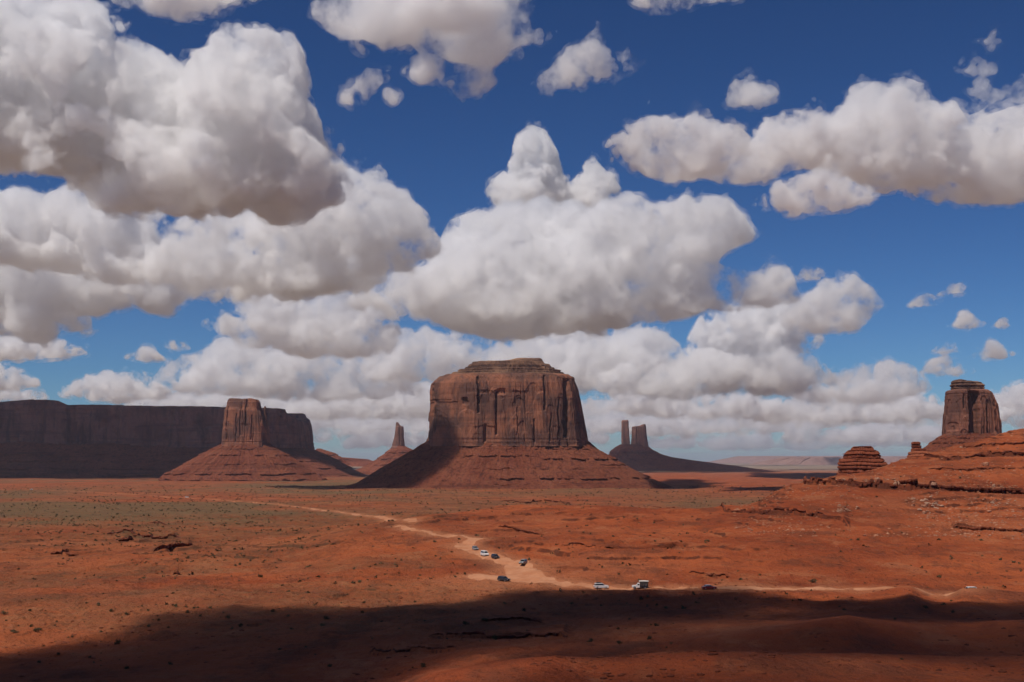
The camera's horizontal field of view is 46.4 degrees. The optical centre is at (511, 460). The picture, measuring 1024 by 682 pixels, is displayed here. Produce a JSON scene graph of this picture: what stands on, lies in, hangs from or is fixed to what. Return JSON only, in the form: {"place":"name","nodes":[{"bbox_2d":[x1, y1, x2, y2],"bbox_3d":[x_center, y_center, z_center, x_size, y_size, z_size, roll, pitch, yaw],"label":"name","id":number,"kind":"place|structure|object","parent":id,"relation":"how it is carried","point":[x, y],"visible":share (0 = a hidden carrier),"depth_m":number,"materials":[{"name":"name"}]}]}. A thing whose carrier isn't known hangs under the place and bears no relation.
{"place":"outdoors","nodes":[
{"label":"outdoors","id":0,"kind":"place"},
{"bbox_2d":[0,428,1023,681],"bbox_3d":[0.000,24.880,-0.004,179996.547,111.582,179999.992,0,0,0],"label":"ground","id":1,"kind":"structure","parent":0,"point":[784,624],"depth_m":416.93,"materials":[{"name":"red soil"}]},
{"bbox_2d":[50,548,76,555],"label":"rock ledge","id":2,"kind":"object","parent":1,"relation":"on","point":[65,550],"visible":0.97,"depth_m":574.89,"materials":[{"name":"brown stone"}]},
{"bbox_2d":[118,536,133,541],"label":"rock ledge","id":3,"kind":"object","parent":1,"relation":"on","point":[125,538],"visible":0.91,"depth_m":679.50,"materials":[{"name":"brown stone"}]},
{"bbox_2d":[106,528,179,538],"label":"rock ledge","id":4,"kind":"object","parent":1,"relation":"on","point":[148,535],"visible":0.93,"depth_m":707.19,"materials":[{"name":"brown stone"}]},
{"bbox_2d":[153,543,192,551],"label":"rock ledge","id":5,"kind":"object","parent":1,"relation":"on","point":[175,545],"visible":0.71,"depth_m":616.26,"materials":[{"name":"brown stone"}]},
{"bbox_2d":[0,399,368,477],"bbox_3d":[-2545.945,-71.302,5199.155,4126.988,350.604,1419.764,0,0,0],"label":"rock mesa","id":6,"kind":"structure","parent":1,"relation":"on","point":[48,439],"depth_m":4801.35,"materials":[{"name":"brown stone"}]},
{"bbox_2d":[158,398,327,480],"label":"rock butte","id":7,"kind":"object","parent":1,"relation":"on","point":[245,450],"visible":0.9,"depth_m":3810.84,"materials":[{"name":"red stone"}]},
{"bbox_2d":[316,448,351,464],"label":"mesa","id":8,"kind":"structure","parent":1,"relation":"on","point":[334,455],"depth_m":6871.90,"materials":[{"name":"brown stone"}]},
{"bbox_2d":[342,457,371,466],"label":"mesa","id":9,"kind":"structure","parent":1,"relation":"on","point":[356,462],"depth_m":8105.50,"materials":[{"name":"stone"}]},
{"bbox_2d":[356,422,412,473],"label":"rock butte","id":10,"kind":"object","parent":1,"relation":"on","point":[397,449],"visible":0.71,"depth_m":6144.71,"materials":[{"name":"brown stone"}]},
{"bbox_2d":[370,645,457,652],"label":"rock ledge","id":11,"kind":"object","parent":1,"relation":"on","point":[403,650],"visible":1,"depth_m":258.47,"materials":[{"name":"brown stone"}]},
{"bbox_2d":[429,630,567,638],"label":"rock ledge","id":12,"kind":"object","parent":1,"relation":"on","point":[511,636],"visible":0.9,"depth_m":278.82,"materials":[{"name":"brown stone"}]},
{"bbox_2d":[345,358,671,488],"bbox_3d":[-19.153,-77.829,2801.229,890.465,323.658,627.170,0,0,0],"label":"rock butte","id":13,"kind":"object","parent":1,"relation":"on","point":[516,423],"visible":0.95,"depth_m":2666.39,"materials":[{"name":"red stone"}]},
{"bbox_2d":[0,447,1021,616],"bbox_3d":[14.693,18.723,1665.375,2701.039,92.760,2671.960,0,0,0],"label":"desert scrub","id":14,"kind":"object","parent":1,"relation":"on","point":[353,582],"visible":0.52,"depth_m":818.31,"materials":[{"name":"green plant"}]},
{"bbox_2d":[0,471,1023,681],"bbox_3d":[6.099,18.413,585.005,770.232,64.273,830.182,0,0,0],"label":"rubble","id":15,"kind":"object","parent":1,"relation":"on","point":[752,654],"visible":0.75,"depth_m":251.50,"materials":[{"name":"brown stone"}]},
{"bbox_2d":[480,616,543,622],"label":"rock ledge","id":16,"kind":"object","parent":1,"relation":"on","point":[511,617],"visible":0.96,"depth_m":306.39,"materials":[{"name":"brown stone"}]},
{"bbox_2d":[498,525,543,534],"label":"rock ledge","id":17,"kind":"object","parent":1,"relation":"on","point":[518,530],"visible":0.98,"depth_m":619.89,"materials":[{"name":"brown stone"}]},
{"bbox_2d":[502,499,570,504],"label":"rock ledge","id":18,"kind":"object","parent":1,"relation":"on","point":[533,500],"visible":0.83,"depth_m":1605.63,"materials":[{"name":"brown stone"}]},
{"bbox_2d":[564,542,615,547],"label":"rock ledge","id":19,"kind":"object","parent":1,"relation":"on","point":[569,543],"visible":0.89,"depth_m":519.34,"materials":[{"name":"brown stone"}]},
{"bbox_2d":[608,420,770,470],"bbox_3d":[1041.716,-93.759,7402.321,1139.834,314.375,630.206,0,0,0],"label":"rock butte","id":20,"kind":"object","parent":1,"relation":"on","point":[638,453],"visible":0.94,"depth_m":7284.71,"materials":[{"name":"brown stone"}]},
{"bbox_2d":[689,570,730,577],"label":"rock ledge","id":21,"kind":"object","parent":1,"relation":"on","point":[709,575],"visible":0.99,"depth_m":418.31,"materials":[{"name":"brown stone"}]},
{"bbox_2d":[644,502,849,528],"bbox_3d":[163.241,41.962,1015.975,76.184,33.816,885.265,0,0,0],"label":"rock ledge","id":22,"kind":"object","parent":1,"relation":"on","point":[787,509],"visible":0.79,"depth_m":644.82,"materials":[{"name":"brown stone"}]},
{"bbox_2d":[748,457,840,464],"bbox_3d":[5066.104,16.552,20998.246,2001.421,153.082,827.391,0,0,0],"label":"mesa","id":23,"kind":"structure","parent":1,"relation":"on","point":[807,461],"depth_m":20738.41,"materials":[{"name":"stone"}]},
{"bbox_2d":[710,456,906,462],"bbox_3d":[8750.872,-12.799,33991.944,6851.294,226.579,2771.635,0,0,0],"label":"mesa","id":24,"kind":"structure","parent":1,"relation":"on","point":[746,459],"depth_m":33112.42,"materials":[{"name":"stone"}]},
{"bbox_2d":[836,446,887,474],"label":"rock knoll","id":25,"kind":"structure","parent":1,"relation":"on","point":[856,459],"depth_m":889.89,"materials":[{"name":"brown stone"}]},
{"bbox_2d":[733,429,1023,538],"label":"scree","id":26,"kind":"structure","parent":1,"relation":"on","point":[927,517],"depth_m":645.70,"materials":[{"name":"brown stone"}]},
{"bbox_2d":[884,457,906,463],"bbox_3d":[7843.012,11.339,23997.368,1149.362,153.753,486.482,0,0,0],"label":"mesa","id":27,"kind":"structure","parent":1,"relation":"on","point":[888,460],"depth_m":23875.01,"materials":[{"name":"stone"}]},
{"bbox_2d":[780,476,1023,493],"bbox_3d":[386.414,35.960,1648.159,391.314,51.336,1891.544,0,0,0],"label":"rock ledge","id":28,"kind":"object","parent":1,"relation":"on","point":[952,487],"visible":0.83,"depth_m":725.22,"materials":[{"name":"brown stone"}]},
{"bbox_2d":[905,442,930,458],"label":"rock hoodoo","id":29,"kind":"object","parent":1,"relation":"on","point":[917,450],"visible":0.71,"depth_m":901.25,"materials":[{"name":"brown stone"}]},
{"bbox_2d":[924,379,1001,451],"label":"rock butte","id":30,"kind":"object","parent":1,"relation":"on","point":[971,413],"visible":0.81,"depth_m":2272.03,"materials":[{"name":"red stone"}]},
{"bbox_2d":[924,450,1023,459],"bbox_3d":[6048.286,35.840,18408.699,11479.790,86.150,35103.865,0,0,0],"label":"rock ledge","id":31,"kind":"object","parent":1,"relation":"on","point":[970,456],"visible":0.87,"depth_m":862.98,"materials":[{"name":"brown stone"}]},
{"bbox_2d":[929,466,1023,470],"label":"rock ledge","id":32,"kind":"object","parent":1,"relation":"on","point":[983,468],"visible":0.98,"depth_m":815.66,"materials":[{"name":"brown stone"}]},
{"bbox_2d":[952,525,1023,531],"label":"rock ledge","id":33,"kind":"object","parent":1,"relation":"on","point":[985,528],"visible":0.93,"depth_m":569.21,"materials":[{"name":"brown stone"}]},
{"bbox_2d":[963,441,1023,446],"bbox_3d":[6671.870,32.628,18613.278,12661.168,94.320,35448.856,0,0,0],"label":"rock ledge","id":34,"kind":"object","parent":1,"relation":"on","point":[1016,443],"visible":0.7,"depth_m":896.55,"materials":[{"name":"brown stone"}]},
{"bbox_2d":[0,0,1023,590],"label":"sky","id":35,"kind":"structure","parent":0,"point":[737,227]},
{"bbox_2d":[234,501,960,595],"bbox_3d":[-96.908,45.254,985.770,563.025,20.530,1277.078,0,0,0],"label":"dirt road","id":36,"kind":"structure","parent":0,"point":[516,571],"depth_m":434.52,"materials":[{"name":"beige soil"}]},
{"bbox_2d":[480,550,488,555],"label":"passenger van","id":37,"kind":"object","parent":36,"relation":"on","point":[484,552],"visible":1,"depth_m":501.50,"materials":[{"name":"white paint"}]},
{"bbox_2d":[491,554,499,558],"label":"sport utility car","id":38,"kind":"object","parent":36,"relation":"on","point":[494,556],"visible":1,"depth_m":488.94,"materials":[{"name":"black paint"}]},
{"bbox_2d":[497,576,510,581],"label":"sport utility car","id":39,"kind":"object","parent":36,"relation":"on","point":[503,578],"visible":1,"depth_m":418.51,"materials":[{"name":"black paint"}]},
{"bbox_2d":[519,559,527,563],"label":"sport utility car","id":40,"kind":"object","parent":36,"relation":"on","point":[522,561],"visible":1,"depth_m":461.40,"materials":[{"name":"grey paint"}]},
{"bbox_2d":[593,582,608,588],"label":"sport utility car","id":41,"kind":"object","parent":36,"relation":"on","point":[598,585],"visible":0.96,"depth_m":392.46,"materials":[{"name":"white paint"}]},
{"bbox_2d":[632,580,648,588],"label":"tour truck","id":42,"kind":"object","parent":36,"relation":"on","point":[643,583],"visible":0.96,"depth_m":389.10,"materials":[{"name":"white paint"}]},
{"bbox_2d":[701,584,716,588],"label":"sedan car","id":43,"kind":"object","parent":36,"relation":"on","point":[706,586],"visible":1,"depth_m":384.56,"materials":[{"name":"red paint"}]}
]}

